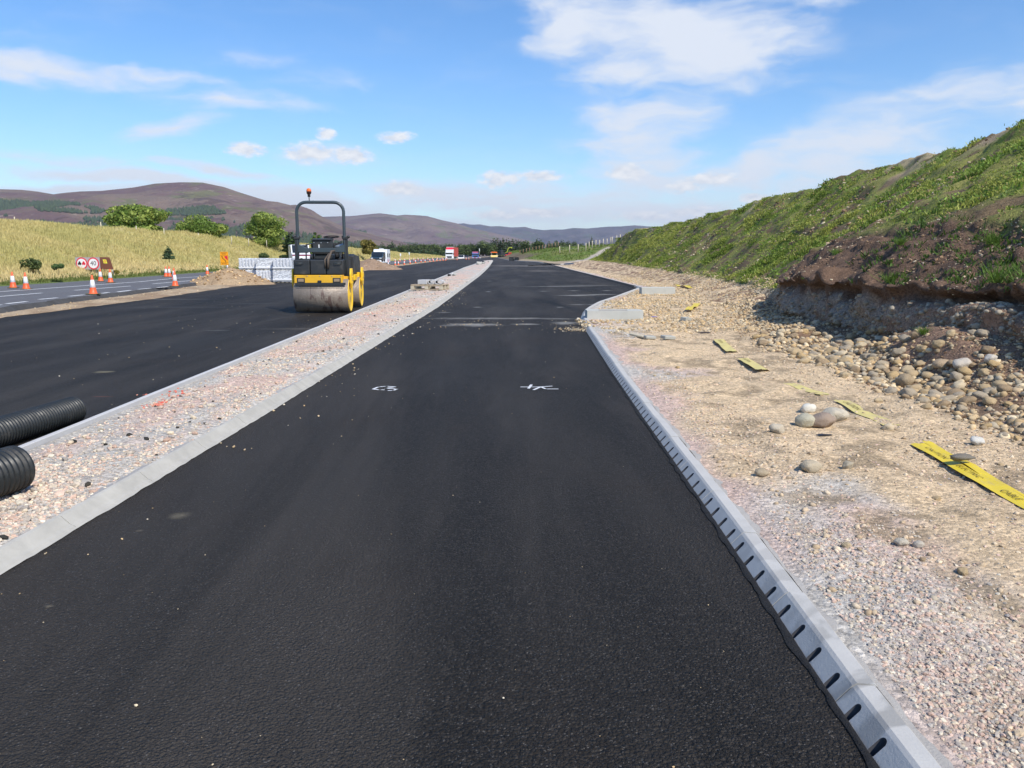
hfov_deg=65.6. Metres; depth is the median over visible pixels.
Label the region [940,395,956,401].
cobble
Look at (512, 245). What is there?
conifer tree
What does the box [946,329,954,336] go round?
cobble
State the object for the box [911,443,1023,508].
warning tape
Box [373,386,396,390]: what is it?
painted mark
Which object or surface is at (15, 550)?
splayed kerb
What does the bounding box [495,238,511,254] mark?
conifer tree
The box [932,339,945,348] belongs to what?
cobble
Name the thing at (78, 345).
carriageway
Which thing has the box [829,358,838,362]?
cobble
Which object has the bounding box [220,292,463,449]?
loose chips
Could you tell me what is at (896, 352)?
cobble
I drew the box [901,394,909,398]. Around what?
cobble
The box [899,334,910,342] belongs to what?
cobble
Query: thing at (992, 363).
cobble
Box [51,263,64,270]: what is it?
shrub
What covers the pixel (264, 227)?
broadleaf tree
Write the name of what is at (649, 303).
pebbles
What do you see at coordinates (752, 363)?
warning tape
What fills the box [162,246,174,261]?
spruce tree
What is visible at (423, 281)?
concrete block
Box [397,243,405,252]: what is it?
broadleaf tree
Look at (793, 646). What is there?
tar edge
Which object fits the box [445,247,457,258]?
lorry
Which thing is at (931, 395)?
cobble
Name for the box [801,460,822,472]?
boulder
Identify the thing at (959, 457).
boulder
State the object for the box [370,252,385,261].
dark car
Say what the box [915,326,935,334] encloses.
grass tuft
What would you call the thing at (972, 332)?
cobble
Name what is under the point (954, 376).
cobble
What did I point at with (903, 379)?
boulder
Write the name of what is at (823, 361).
cobble
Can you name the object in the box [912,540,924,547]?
boulder
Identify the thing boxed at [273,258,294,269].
wrapped bundle
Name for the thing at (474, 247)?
broadleaf tree
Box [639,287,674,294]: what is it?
gully beam
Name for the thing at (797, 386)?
warning tape
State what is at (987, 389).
cobble
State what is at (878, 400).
cobble
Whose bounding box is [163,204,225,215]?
hillside forest
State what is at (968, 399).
cobble
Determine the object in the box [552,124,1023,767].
embankment
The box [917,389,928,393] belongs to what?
cobble
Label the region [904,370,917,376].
cobble
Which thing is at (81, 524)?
kerb haunch
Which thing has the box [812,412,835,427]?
boulder
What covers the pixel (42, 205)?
hillside forest
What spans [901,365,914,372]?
cobble
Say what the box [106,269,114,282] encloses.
traffic cone
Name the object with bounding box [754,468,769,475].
boulder
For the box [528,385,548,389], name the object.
painted mark
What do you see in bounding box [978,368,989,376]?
cobble
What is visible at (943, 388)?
cobble
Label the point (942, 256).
earth bank
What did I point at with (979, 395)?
cobble
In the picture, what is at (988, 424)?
cobble
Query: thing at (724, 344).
warning tape
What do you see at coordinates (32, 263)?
shrub
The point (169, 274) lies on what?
traffic cone
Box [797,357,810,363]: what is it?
cobble
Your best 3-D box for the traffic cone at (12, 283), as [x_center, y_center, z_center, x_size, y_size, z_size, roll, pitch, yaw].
[-21.712,-4.525,34.544,0.372,0.698,0.372,-2,9,-11]
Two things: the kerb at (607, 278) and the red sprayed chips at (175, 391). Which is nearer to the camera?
the red sprayed chips at (175, 391)
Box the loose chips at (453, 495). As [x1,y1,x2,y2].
[3,295,723,767]
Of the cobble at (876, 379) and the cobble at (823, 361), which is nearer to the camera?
the cobble at (876, 379)
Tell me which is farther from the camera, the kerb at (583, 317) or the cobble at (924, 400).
the kerb at (583, 317)
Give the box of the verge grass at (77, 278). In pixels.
[0,264,238,285]
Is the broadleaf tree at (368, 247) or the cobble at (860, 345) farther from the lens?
the broadleaf tree at (368, 247)
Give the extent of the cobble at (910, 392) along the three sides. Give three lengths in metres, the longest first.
0.165 x 0.138 x 0.130 m
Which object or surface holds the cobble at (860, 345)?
on the embankment at (672, 354)
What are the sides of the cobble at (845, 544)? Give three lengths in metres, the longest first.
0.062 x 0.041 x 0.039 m
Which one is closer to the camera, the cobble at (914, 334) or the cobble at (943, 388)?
the cobble at (943, 388)
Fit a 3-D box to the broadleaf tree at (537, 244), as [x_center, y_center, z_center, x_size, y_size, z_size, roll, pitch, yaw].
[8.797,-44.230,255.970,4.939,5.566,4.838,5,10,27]
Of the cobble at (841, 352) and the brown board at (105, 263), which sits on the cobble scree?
the cobble at (841, 352)
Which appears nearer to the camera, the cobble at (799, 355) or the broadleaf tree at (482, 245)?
the cobble at (799, 355)
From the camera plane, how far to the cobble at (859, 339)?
11.82 m
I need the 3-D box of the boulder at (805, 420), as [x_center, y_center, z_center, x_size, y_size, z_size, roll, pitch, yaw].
[2.488,0.305,6.710,0.177,0.119,0.161,-13,20,-21]
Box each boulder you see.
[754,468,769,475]
[769,423,784,433]
[795,413,814,427]
[800,403,815,412]
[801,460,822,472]
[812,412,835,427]
[822,407,849,421]
[842,461,853,468]
[893,538,908,545]
[895,373,915,386]
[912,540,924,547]
[932,359,948,368]
[950,453,975,461]
[952,358,971,368]
[970,436,984,444]
[984,354,997,362]
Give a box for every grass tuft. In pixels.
[830,248,841,254]
[867,270,897,282]
[885,235,909,244]
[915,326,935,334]
[962,229,1010,244]
[972,259,1023,282]
[996,263,1021,281]
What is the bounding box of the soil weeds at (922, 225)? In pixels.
[775,177,1023,291]
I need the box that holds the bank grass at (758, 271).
[588,119,1023,288]
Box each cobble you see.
[751,334,760,338]
[757,340,767,345]
[776,332,783,337]
[789,333,798,338]
[790,349,802,354]
[796,352,805,358]
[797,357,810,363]
[798,338,809,344]
[808,351,819,354]
[811,331,820,335]
[814,355,825,358]
[815,358,828,363]
[824,335,833,338]
[824,347,836,353]
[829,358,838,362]
[832,319,839,325]
[834,334,844,338]
[834,350,846,355]
[835,338,844,342]
[837,358,848,362]
[839,344,851,349]
[839,371,848,377]
[841,542,851,548]
[842,341,853,345]
[846,333,855,339]
[850,366,860,372]
[854,338,865,343]
[854,342,866,348]
[860,353,870,358]
[867,353,877,357]
[868,371,878,376]
[870,377,881,381]
[874,365,886,370]
[874,398,882,402]
[876,360,888,364]
[878,326,883,332]
[881,422,893,430]
[885,387,897,393]
[886,371,898,378]
[889,366,900,371]
[890,348,905,356]
[893,359,902,364]
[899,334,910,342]
[900,387,917,396]
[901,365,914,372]
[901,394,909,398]
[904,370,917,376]
[907,384,921,389]
[910,331,920,338]
[914,360,925,366]
[916,345,926,351]
[916,397,930,402]
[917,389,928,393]
[920,403,931,409]
[921,371,933,378]
[925,393,936,396]
[927,364,933,369]
[928,323,938,326]
[928,389,943,396]
[930,376,942,381]
[931,496,941,500]
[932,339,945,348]
[934,400,950,407]
[938,386,951,391]
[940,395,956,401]
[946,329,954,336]
[946,388,965,394]
[947,360,952,366]
[949,371,962,380]
[951,381,965,388]
[953,391,964,394]
[956,404,967,411]
[957,367,971,375]
[957,396,976,404]
[957,567,967,575]
[965,336,975,340]
[967,329,976,334]
[972,391,988,399]
[976,329,990,336]
[978,362,986,367]
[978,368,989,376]
[978,384,990,390]
[981,346,993,353]
[982,387,995,391]
[982,396,996,404]
[983,423,991,426]
[987,360,1000,366]
[991,380,1006,386]
[993,373,1004,376]
[996,384,1011,391]
[1004,401,1012,406]
[1006,374,1016,380]
[1013,435,1021,440]
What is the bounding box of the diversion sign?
[220,252,228,267]
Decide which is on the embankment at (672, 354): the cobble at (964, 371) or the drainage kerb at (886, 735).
the cobble at (964, 371)
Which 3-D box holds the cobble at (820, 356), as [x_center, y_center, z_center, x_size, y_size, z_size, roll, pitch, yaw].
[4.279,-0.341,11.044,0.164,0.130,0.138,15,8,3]
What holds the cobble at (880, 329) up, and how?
on the embankment at (672, 354)
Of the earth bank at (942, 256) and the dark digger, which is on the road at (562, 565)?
the dark digger
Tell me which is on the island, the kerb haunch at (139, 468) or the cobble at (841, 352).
the kerb haunch at (139, 468)
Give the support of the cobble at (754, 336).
on the embankment at (672, 354)
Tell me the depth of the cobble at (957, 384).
8.41 m
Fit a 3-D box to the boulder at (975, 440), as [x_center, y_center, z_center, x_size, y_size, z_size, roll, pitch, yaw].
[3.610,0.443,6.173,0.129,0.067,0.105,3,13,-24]
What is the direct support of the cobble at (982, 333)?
on the embankment at (672, 354)
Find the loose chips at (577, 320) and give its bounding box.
[575,318,600,326]
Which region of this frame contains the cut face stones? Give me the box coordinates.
[753,287,1023,346]
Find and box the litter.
[815,434,832,435]
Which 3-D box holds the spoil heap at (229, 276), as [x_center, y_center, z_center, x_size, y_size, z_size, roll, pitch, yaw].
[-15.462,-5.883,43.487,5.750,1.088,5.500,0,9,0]
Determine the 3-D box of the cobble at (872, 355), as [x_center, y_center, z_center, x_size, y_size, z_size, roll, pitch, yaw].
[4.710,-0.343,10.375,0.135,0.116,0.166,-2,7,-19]
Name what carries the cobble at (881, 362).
on the cobble scree
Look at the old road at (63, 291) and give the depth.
35.26 m
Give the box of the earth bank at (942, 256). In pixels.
[774,186,1023,296]
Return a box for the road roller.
[291,188,363,311]
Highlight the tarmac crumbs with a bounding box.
[0,279,468,539]
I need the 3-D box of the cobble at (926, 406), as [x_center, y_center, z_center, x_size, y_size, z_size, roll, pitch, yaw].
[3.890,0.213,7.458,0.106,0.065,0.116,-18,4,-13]
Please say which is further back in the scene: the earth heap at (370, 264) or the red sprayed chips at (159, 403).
the earth heap at (370, 264)
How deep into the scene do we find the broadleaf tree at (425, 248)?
386.48 m
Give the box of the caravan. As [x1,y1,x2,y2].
[373,249,389,263]
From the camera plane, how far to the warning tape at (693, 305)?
22.13 m
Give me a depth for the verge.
27.84 m
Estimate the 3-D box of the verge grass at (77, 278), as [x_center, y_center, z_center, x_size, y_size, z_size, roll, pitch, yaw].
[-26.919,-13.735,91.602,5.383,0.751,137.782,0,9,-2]
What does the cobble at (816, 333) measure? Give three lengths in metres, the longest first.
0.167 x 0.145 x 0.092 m
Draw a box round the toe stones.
[597,267,809,333]
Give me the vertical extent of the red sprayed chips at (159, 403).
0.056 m
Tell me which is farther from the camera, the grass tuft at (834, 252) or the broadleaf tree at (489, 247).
the broadleaf tree at (489, 247)
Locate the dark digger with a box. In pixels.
[498,247,511,256]
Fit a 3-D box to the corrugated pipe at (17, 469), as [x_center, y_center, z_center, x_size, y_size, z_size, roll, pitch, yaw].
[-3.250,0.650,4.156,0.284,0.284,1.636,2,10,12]
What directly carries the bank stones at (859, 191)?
on the embankment at (672, 354)
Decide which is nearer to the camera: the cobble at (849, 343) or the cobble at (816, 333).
the cobble at (849, 343)
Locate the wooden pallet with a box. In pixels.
[411,284,448,289]
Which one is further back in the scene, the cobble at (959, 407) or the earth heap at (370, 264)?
the earth heap at (370, 264)
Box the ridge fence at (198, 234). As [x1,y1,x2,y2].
[14,217,266,247]
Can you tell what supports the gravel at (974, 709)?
on the embankment at (672, 354)
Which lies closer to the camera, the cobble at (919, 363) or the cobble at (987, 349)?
the cobble at (987, 349)
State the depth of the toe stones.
20.61 m
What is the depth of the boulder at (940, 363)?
9.03 m
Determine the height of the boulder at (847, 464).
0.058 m
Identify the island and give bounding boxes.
[0,260,491,545]
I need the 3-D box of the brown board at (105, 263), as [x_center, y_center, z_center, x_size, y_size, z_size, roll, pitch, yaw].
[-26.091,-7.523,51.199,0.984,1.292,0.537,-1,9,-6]
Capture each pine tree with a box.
[279,231,294,257]
[310,232,324,253]
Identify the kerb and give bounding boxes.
[0,260,492,571]
[18,260,486,450]
[551,264,639,287]
[580,288,638,327]
[585,326,941,767]
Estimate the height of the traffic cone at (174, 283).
0.698 m
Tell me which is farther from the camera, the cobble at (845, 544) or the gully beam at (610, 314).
the gully beam at (610, 314)
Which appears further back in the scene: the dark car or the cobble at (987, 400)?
the dark car
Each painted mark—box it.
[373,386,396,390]
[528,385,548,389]
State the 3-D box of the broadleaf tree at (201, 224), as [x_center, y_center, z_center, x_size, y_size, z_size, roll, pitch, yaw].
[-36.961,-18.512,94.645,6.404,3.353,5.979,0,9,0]
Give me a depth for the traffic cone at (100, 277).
43.58 m
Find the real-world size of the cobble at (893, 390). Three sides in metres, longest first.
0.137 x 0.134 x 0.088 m
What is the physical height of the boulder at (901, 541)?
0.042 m
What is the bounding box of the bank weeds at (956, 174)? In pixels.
[620,122,1023,275]
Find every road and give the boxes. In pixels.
[0,256,481,307]
[0,257,867,767]
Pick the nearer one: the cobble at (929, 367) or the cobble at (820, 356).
the cobble at (929, 367)
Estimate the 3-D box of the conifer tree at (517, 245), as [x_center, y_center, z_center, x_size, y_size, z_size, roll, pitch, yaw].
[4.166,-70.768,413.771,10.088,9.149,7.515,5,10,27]
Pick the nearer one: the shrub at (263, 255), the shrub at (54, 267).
the shrub at (54, 267)
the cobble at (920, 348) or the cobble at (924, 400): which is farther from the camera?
the cobble at (920, 348)
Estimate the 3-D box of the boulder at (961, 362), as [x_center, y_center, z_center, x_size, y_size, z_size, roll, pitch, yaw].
[4.969,-0.221,8.787,0.235,0.122,0.191,-12,6,-21]
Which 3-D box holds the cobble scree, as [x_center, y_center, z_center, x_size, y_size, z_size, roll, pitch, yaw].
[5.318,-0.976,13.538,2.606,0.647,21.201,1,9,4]
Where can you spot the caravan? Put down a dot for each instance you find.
(387, 254)
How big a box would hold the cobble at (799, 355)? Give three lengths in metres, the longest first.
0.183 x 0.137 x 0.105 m
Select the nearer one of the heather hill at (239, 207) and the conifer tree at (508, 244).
the conifer tree at (508, 244)
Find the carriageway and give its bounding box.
[0,257,496,447]
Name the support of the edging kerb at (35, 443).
on the ground
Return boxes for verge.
[0,256,488,317]
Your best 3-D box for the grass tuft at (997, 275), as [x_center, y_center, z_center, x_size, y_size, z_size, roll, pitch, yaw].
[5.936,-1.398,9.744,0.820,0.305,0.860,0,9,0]
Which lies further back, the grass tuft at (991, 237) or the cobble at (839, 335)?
the cobble at (839, 335)
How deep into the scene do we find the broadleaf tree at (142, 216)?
81.17 m
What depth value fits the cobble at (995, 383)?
7.88 m
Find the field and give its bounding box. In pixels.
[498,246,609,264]
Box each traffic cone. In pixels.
[7,272,19,287]
[22,272,32,288]
[86,275,100,294]
[98,269,103,280]
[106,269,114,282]
[166,266,171,276]
[170,271,179,286]
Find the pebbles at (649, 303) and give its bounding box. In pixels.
[595,292,733,323]
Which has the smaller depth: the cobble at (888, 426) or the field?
the cobble at (888, 426)
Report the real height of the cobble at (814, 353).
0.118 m
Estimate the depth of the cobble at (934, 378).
8.82 m
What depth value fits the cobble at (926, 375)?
9.08 m
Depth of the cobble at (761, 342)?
12.98 m
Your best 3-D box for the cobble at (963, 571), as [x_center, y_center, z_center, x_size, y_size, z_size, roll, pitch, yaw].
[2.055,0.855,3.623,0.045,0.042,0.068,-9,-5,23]
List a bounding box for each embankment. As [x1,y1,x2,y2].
[0,222,444,285]
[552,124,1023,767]
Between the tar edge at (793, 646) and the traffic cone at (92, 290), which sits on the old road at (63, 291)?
the traffic cone at (92, 290)
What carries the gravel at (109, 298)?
on the verge
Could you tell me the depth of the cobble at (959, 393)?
7.86 m
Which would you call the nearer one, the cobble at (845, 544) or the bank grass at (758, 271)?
the cobble at (845, 544)
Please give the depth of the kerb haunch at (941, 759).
3.21 m
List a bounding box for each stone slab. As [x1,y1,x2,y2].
[629,333,643,337]
[643,335,655,338]
[660,335,675,339]
[680,317,690,320]
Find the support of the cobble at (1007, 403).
on the embankment at (672, 354)
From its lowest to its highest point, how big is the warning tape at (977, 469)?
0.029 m
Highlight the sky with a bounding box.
[0,0,1023,229]
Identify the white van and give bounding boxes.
[288,245,310,259]
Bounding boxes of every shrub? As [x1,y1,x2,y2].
[19,258,41,272]
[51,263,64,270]
[258,252,268,257]
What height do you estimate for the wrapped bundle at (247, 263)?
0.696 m
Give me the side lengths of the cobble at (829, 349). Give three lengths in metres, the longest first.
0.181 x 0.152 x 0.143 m
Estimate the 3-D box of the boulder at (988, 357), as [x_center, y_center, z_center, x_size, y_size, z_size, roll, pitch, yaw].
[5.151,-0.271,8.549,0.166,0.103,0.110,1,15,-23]
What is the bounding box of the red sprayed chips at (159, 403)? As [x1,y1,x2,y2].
[141,399,171,408]
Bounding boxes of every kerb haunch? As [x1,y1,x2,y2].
[0,268,487,574]
[7,270,483,542]
[588,279,953,767]
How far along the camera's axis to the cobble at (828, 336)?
12.87 m
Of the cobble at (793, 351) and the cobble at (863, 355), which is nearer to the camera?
the cobble at (863, 355)
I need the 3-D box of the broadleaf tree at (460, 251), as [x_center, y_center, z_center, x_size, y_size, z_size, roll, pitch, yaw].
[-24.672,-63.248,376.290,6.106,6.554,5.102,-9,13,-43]
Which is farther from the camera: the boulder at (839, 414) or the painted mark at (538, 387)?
the painted mark at (538, 387)
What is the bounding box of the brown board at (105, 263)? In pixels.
[100,257,113,273]
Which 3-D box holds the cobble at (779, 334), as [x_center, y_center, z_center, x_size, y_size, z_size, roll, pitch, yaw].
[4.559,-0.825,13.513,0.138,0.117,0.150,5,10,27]
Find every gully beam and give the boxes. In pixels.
[585,309,642,319]
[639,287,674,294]
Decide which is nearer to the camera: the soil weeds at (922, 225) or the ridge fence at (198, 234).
the soil weeds at (922, 225)
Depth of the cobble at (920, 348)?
9.62 m
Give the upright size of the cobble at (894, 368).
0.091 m
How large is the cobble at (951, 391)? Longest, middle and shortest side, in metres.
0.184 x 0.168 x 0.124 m
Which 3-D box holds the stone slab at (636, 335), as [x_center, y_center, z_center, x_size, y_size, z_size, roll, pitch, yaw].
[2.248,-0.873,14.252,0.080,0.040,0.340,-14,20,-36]
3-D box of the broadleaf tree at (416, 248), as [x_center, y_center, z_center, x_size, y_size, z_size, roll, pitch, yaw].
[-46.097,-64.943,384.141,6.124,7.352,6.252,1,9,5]
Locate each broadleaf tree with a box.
[102,203,172,230]
[174,214,228,237]
[242,211,288,246]
[360,239,377,254]
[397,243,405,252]
[404,243,412,251]
[411,242,422,252]
[420,244,429,253]
[427,243,435,254]
[434,244,443,253]
[457,243,465,254]
[460,245,471,254]
[469,244,476,252]
[476,240,487,255]
[483,243,494,255]
[491,243,498,254]
[519,240,532,253]
[533,238,546,249]
[550,240,561,247]
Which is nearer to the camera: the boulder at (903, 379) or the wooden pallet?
the boulder at (903, 379)
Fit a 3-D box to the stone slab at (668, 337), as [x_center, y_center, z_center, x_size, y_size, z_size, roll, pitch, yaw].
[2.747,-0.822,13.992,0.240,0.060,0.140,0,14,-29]
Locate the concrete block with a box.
[418,279,430,283]
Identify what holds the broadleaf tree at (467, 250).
on the ground
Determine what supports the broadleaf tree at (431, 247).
on the ground
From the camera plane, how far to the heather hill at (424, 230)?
5186.76 m
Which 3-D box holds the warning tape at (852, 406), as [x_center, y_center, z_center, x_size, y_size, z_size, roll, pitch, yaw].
[3.290,0.276,7.382,0.190,0.056,1.170,0,9,1]
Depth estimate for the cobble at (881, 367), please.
9.66 m
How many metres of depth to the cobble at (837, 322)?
13.65 m
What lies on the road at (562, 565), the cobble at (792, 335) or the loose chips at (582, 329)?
the loose chips at (582, 329)
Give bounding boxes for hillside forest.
[0,198,104,213]
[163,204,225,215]
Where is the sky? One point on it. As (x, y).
(533, 114)
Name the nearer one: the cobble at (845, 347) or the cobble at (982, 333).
the cobble at (982, 333)
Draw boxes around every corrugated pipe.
[0,397,86,447]
[0,446,35,496]
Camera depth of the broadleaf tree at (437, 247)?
374.36 m
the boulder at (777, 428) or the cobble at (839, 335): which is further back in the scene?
the cobble at (839, 335)
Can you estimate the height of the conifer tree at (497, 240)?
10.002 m
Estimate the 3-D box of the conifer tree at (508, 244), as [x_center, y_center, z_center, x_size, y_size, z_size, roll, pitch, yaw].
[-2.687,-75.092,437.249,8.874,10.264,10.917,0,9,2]
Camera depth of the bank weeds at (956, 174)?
25.31 m
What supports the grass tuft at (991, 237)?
on the embankment at (672, 354)
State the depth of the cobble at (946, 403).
7.44 m
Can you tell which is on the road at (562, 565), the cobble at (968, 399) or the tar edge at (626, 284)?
the tar edge at (626, 284)
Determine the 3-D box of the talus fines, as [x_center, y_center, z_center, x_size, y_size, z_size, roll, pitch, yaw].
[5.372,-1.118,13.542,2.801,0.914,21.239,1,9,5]
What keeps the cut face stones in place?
on the embankment at (672, 354)
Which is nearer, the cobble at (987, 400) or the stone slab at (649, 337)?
the cobble at (987, 400)
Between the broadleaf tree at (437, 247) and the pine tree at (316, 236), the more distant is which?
the broadleaf tree at (437, 247)
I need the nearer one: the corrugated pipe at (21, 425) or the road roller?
the corrugated pipe at (21, 425)
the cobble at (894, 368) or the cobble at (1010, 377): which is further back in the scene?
the cobble at (894, 368)
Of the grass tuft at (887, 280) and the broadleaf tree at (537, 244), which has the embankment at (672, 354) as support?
the grass tuft at (887, 280)
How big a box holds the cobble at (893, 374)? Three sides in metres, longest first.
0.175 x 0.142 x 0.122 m
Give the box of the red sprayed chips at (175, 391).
[136,388,187,401]
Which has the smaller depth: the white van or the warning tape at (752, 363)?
the warning tape at (752, 363)
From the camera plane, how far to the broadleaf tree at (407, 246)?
384.12 m
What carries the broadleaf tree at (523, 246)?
on the field
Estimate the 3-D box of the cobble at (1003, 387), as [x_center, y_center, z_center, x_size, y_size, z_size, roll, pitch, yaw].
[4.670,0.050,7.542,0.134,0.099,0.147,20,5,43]
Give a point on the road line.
(85, 285)
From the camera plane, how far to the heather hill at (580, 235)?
8401.34 m
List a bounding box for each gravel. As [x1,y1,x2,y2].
[1,286,215,315]
[600,296,1023,767]
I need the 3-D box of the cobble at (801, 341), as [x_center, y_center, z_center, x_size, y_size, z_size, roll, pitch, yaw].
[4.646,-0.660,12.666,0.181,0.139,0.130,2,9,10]
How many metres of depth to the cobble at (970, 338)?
9.13 m
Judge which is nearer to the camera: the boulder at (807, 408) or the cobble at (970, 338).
the boulder at (807, 408)
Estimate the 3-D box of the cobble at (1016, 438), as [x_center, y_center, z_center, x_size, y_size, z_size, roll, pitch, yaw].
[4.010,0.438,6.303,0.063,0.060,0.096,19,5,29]
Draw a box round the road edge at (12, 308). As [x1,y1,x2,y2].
[0,256,486,312]
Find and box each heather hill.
[0,182,481,255]
[324,213,546,255]
[460,223,651,245]
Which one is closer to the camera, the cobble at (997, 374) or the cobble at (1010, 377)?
the cobble at (1010, 377)
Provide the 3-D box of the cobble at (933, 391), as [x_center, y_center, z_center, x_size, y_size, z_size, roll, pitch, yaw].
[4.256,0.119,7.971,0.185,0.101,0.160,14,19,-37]
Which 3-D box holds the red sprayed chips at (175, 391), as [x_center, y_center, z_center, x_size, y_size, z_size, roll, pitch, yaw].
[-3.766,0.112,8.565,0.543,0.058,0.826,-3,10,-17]
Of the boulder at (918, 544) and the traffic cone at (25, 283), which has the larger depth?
the traffic cone at (25, 283)
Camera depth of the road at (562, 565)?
3.54 m
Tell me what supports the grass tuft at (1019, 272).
on the embankment at (672, 354)
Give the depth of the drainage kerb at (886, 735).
3.19 m
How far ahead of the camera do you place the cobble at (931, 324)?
10.23 m
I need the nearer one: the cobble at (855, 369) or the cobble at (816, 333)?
the cobble at (855, 369)
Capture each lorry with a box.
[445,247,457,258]
[471,252,478,257]
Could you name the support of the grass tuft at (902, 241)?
on the embankment at (672, 354)
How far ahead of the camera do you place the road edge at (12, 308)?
27.57 m
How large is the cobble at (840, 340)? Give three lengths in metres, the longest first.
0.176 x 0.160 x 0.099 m
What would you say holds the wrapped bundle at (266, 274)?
on the verge
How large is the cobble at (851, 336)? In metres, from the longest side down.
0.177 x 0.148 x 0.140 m
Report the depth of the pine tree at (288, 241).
90.30 m
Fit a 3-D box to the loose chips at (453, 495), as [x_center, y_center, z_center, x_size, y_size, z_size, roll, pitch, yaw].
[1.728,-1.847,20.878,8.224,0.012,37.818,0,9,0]
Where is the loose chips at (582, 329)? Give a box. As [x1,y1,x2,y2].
[554,326,586,332]
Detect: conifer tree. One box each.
[388,241,396,249]
[492,238,501,254]
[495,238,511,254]
[504,238,512,251]
[508,239,515,250]
[512,239,519,250]
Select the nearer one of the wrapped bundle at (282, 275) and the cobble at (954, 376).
the cobble at (954, 376)
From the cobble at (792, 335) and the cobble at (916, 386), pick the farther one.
the cobble at (792, 335)
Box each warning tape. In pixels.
[685,303,700,309]
[714,339,734,350]
[738,358,768,370]
[784,383,828,394]
[834,400,898,424]
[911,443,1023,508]
[923,441,1023,495]
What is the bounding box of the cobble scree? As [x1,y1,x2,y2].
[718,293,1023,445]
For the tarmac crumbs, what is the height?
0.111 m
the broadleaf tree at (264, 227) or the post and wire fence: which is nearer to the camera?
the broadleaf tree at (264, 227)
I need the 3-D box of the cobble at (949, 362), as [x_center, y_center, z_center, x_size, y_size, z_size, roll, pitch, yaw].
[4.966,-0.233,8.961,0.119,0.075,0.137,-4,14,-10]
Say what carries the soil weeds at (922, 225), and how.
on the embankment at (672, 354)
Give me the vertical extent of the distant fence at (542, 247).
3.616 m
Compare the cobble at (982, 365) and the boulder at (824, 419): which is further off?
the cobble at (982, 365)
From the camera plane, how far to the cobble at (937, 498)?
4.77 m
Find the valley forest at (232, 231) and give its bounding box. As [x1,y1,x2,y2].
[3,213,397,249]
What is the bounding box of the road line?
[0,277,186,291]
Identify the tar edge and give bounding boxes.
[549,264,634,286]
[583,326,879,767]
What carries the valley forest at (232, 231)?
on the ground
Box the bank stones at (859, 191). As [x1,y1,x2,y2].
[608,127,1011,271]
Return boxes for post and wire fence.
[559,234,620,252]
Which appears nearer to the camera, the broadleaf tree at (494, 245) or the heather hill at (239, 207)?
the broadleaf tree at (494, 245)
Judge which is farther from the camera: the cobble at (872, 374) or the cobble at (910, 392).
the cobble at (872, 374)
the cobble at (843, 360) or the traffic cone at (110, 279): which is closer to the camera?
the cobble at (843, 360)
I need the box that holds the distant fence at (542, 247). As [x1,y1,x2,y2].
[522,242,558,252]
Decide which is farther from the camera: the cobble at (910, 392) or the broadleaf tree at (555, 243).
the broadleaf tree at (555, 243)
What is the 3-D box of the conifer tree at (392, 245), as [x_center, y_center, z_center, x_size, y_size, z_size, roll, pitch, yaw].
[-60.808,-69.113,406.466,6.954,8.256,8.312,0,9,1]
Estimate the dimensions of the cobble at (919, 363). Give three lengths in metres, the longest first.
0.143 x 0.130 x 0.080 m
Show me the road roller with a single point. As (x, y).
(328, 276)
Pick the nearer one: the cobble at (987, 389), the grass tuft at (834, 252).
the cobble at (987, 389)
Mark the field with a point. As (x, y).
(522, 257)
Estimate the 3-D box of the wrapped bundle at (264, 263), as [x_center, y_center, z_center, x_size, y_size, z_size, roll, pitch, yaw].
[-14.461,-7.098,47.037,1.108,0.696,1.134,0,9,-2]
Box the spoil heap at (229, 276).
[190,266,273,285]
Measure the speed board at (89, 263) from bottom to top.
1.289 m
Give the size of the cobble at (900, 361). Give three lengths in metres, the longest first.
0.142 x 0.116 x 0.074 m
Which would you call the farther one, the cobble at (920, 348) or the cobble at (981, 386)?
the cobble at (920, 348)
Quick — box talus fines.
[725,294,1023,445]
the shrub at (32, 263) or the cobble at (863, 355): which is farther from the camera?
the shrub at (32, 263)
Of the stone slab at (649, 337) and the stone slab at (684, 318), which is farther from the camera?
the stone slab at (684, 318)
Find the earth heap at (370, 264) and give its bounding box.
[360,258,401,269]
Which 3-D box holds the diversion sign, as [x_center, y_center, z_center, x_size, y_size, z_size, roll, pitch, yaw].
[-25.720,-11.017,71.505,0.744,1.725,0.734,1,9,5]
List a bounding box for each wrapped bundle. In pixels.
[239,258,256,269]
[256,258,272,269]
[256,270,272,281]
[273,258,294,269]
[273,270,291,281]
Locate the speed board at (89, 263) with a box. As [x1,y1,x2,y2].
[75,257,99,272]
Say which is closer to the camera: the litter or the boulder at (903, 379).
the litter

